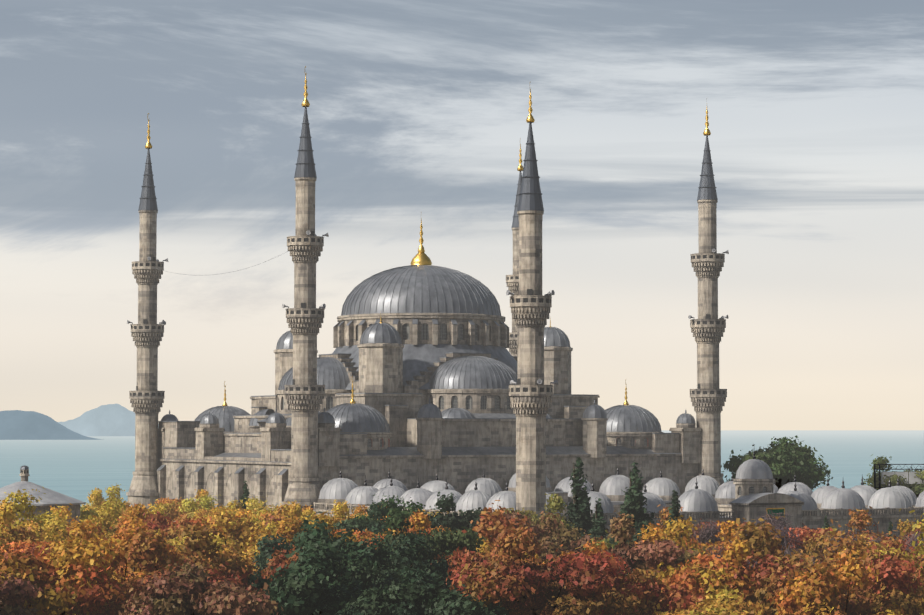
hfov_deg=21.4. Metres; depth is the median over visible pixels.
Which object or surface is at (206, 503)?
deciduous tree
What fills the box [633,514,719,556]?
deciduous tree
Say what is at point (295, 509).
deciduous tree
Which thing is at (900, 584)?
deciduous tree
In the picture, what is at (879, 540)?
bare tree
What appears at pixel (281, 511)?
deciduous tree
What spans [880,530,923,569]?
deciduous tree
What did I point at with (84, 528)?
deciduous tree
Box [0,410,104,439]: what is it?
island
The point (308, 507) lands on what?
deciduous tree
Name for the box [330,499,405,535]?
deciduous tree
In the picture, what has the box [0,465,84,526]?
domed building
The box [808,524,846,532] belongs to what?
deciduous tree
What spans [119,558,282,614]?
deciduous tree
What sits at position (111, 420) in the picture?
island
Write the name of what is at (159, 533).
deciduous tree
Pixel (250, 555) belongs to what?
deciduous tree
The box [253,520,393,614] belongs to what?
deciduous tree
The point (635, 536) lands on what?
deciduous tree
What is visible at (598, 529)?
conifer tree
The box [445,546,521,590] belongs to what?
deciduous tree
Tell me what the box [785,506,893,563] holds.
deciduous tree
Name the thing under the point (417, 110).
sky
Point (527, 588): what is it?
deciduous tree
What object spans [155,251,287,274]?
mahya cable
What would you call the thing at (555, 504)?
deciduous tree
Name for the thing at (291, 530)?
deciduous tree
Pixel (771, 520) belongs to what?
tree
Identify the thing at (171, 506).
deciduous tree
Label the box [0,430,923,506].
sea
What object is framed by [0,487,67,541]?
deciduous tree
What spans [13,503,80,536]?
deciduous tree
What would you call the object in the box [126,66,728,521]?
mosque
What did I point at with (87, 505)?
deciduous tree
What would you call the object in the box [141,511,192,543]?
deciduous tree
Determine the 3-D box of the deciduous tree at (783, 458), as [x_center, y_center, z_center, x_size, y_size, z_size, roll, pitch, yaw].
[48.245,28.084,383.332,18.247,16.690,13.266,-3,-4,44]
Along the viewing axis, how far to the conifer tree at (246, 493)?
349.74 m
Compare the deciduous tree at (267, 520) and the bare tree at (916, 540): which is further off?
the deciduous tree at (267, 520)
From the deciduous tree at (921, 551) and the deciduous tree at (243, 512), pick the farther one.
the deciduous tree at (243, 512)
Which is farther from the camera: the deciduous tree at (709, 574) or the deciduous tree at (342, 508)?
the deciduous tree at (342, 508)
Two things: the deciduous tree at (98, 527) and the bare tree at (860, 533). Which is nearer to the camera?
the bare tree at (860, 533)
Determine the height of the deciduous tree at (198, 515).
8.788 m
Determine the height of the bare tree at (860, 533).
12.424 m
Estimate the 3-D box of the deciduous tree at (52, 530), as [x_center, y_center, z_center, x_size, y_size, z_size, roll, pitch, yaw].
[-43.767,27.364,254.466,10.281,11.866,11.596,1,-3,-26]
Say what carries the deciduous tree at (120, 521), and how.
on the ground
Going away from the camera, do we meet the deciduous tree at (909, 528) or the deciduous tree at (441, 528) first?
the deciduous tree at (441, 528)
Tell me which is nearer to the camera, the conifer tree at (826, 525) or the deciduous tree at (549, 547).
the deciduous tree at (549, 547)
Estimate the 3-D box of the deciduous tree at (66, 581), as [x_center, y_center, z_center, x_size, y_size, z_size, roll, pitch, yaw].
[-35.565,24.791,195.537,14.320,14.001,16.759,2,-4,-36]
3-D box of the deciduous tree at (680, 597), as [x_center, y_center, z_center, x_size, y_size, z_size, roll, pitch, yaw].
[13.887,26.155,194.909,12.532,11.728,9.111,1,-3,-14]
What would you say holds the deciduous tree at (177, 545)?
on the ground
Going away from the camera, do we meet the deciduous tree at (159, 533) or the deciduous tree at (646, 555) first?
the deciduous tree at (646, 555)
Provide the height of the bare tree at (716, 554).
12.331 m
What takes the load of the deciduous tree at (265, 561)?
on the ground
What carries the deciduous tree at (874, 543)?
on the ground
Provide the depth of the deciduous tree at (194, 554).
234.04 m
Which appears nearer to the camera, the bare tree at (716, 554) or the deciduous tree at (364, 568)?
the deciduous tree at (364, 568)
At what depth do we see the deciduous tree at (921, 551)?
207.25 m
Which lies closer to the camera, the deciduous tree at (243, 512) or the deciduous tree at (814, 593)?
the deciduous tree at (814, 593)
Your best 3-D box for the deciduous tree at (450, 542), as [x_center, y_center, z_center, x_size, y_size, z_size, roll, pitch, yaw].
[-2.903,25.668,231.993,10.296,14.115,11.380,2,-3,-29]
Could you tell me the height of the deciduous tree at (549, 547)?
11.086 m
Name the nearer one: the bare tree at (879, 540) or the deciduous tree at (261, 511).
the bare tree at (879, 540)
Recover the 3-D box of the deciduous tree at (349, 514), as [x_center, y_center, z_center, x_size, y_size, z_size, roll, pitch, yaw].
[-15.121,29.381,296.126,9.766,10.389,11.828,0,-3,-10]
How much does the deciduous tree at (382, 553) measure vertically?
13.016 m
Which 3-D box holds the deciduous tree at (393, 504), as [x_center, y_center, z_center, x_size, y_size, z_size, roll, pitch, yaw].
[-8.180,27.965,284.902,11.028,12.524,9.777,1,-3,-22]
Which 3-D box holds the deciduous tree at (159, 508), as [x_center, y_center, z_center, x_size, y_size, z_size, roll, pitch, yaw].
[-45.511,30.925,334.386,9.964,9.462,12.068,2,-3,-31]
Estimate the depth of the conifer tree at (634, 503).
286.19 m
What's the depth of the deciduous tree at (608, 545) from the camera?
222.90 m
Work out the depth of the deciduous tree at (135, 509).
277.24 m
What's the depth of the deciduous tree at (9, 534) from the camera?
237.81 m
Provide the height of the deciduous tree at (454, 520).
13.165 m
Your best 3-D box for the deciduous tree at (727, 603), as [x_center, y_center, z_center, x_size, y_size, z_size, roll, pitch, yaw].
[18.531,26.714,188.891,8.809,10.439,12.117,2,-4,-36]
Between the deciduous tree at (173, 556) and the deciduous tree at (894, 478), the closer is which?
the deciduous tree at (173, 556)
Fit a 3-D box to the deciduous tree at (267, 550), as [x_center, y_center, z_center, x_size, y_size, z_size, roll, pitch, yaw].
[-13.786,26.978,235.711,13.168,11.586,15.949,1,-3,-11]
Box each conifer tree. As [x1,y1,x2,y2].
[239,481,249,512]
[563,457,593,537]
[588,498,608,539]
[618,460,655,532]
[664,490,682,537]
[822,516,828,528]
[887,521,894,541]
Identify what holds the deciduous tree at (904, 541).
on the ground
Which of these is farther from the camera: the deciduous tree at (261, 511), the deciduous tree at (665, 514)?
the deciduous tree at (261, 511)
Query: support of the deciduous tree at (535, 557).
on the ground
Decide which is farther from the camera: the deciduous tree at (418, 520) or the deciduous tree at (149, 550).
the deciduous tree at (418, 520)
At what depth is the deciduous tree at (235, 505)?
331.96 m
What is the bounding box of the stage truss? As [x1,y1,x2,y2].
[874,464,923,492]
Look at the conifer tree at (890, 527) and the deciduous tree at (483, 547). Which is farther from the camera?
the conifer tree at (890, 527)
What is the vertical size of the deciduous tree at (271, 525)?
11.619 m
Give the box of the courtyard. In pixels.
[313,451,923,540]
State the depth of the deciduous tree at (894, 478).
400.64 m
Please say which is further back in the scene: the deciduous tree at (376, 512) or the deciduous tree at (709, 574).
the deciduous tree at (376, 512)
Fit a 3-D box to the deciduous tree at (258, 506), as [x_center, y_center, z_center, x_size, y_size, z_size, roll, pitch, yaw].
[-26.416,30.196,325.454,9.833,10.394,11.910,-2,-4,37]
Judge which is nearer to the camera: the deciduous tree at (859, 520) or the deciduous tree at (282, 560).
the deciduous tree at (282, 560)
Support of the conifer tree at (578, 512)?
on the ground
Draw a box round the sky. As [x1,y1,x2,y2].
[0,0,923,429]
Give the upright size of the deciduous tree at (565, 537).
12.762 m
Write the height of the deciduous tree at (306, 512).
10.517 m
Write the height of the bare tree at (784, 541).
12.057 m
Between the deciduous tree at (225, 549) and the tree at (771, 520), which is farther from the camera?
the tree at (771, 520)
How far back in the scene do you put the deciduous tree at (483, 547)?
242.81 m
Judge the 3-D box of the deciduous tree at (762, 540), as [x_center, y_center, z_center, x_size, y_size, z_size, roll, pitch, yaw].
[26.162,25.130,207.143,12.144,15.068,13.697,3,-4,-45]
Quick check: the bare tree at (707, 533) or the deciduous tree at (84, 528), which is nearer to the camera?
the deciduous tree at (84, 528)
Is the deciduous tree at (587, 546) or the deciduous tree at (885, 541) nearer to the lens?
the deciduous tree at (587, 546)
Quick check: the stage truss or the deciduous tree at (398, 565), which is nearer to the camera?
the deciduous tree at (398, 565)
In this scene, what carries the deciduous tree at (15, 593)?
on the ground
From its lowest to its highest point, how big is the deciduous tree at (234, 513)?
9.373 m
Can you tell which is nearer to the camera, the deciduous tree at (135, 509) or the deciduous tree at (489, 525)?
the deciduous tree at (489, 525)
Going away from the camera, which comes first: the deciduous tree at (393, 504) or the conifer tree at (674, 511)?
the conifer tree at (674, 511)
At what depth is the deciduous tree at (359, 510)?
305.97 m
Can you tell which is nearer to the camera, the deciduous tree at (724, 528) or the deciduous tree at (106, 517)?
the deciduous tree at (724, 528)
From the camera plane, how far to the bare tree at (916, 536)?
255.00 m
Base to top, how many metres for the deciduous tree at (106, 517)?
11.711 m
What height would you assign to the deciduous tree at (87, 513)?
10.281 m
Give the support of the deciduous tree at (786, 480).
on the ground
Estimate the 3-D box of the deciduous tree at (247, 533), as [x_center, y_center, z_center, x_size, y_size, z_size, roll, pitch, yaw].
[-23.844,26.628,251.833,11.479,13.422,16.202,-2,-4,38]
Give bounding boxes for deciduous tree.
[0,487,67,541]
[0,497,42,549]
[0,515,117,571]
[0,529,126,614]
[0,534,56,607]
[0,570,43,614]
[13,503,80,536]
[20,513,73,544]
[31,531,123,567]
[42,519,142,614]
[73,518,109,537]
[79,498,125,542]
[80,499,104,511]
[80,506,105,527]
[84,483,132,513]
[97,499,166,528]
[103,511,138,548]
[105,511,185,588]
[106,517,261,614]
[116,501,214,535]
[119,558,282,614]
[128,530,219,570]
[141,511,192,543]
[147,530,173,548]
[154,488,215,520]
[161,540,205,562]
[170,502,255,538]
[176,495,228,519]
[193,508,213,520]
[199,503,281,561]
[200,508,237,518]
[201,544,255,568]
[208,514,291,549]
[225,496,274,511]
[225,515,290,544]
[227,499,277,516]
[234,508,274,520]
[240,547,289,574]
[248,511,407,614]
[250,528,354,578]
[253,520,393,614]
[255,500,306,532]
[258,502,295,519]
[259,539,397,575]
[260,543,300,588]
[275,505,315,523]
[275,509,358,546]
[301,504,320,517]
[302,508,370,526]
[325,499,386,526]
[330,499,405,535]
[331,514,412,545]
[345,494,425,522]
[350,501,388,523]
[359,528,456,591]
[367,509,442,548]
[372,504,485,571]
[372,566,510,614]
[380,544,436,571]
[412,491,495,542]
[430,525,456,531]
[434,500,577,564]
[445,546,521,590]
[450,524,649,614]
[476,539,499,557]
[491,492,574,539]
[496,510,585,551]
[516,544,544,564]
[537,534,602,558]
[537,534,613,613]
[575,526,649,548]
[581,530,705,557]
[592,510,709,591]
[599,567,709,614]
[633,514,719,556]
[651,533,776,602]
[653,505,746,543]
[653,589,768,614]
[665,518,745,553]
[715,516,820,575]
[721,435,832,488]
[726,519,923,614]
[766,546,922,614]
[777,478,816,489]
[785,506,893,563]
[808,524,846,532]
[837,535,878,554]
[863,454,923,497]
[865,508,923,591]
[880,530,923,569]
[890,519,921,544]
[900,529,920,551]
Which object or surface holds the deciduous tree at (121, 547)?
on the ground
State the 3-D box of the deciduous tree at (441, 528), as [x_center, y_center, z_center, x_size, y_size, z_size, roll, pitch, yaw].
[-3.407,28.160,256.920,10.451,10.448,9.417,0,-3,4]
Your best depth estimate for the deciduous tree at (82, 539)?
241.69 m
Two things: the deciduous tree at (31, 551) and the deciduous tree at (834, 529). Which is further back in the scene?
the deciduous tree at (834, 529)
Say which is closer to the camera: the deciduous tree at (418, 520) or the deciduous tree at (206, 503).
the deciduous tree at (418, 520)
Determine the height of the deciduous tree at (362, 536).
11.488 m
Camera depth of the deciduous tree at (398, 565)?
218.85 m
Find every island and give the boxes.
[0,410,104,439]
[58,404,134,435]
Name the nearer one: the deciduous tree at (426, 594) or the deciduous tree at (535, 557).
the deciduous tree at (426, 594)
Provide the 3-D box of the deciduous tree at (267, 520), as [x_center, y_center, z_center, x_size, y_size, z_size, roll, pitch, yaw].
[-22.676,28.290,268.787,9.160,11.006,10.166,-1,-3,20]
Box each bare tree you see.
[691,514,730,543]
[705,531,801,566]
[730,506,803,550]
[769,524,824,564]
[822,530,875,552]
[826,533,886,557]
[904,530,923,554]
[905,531,923,547]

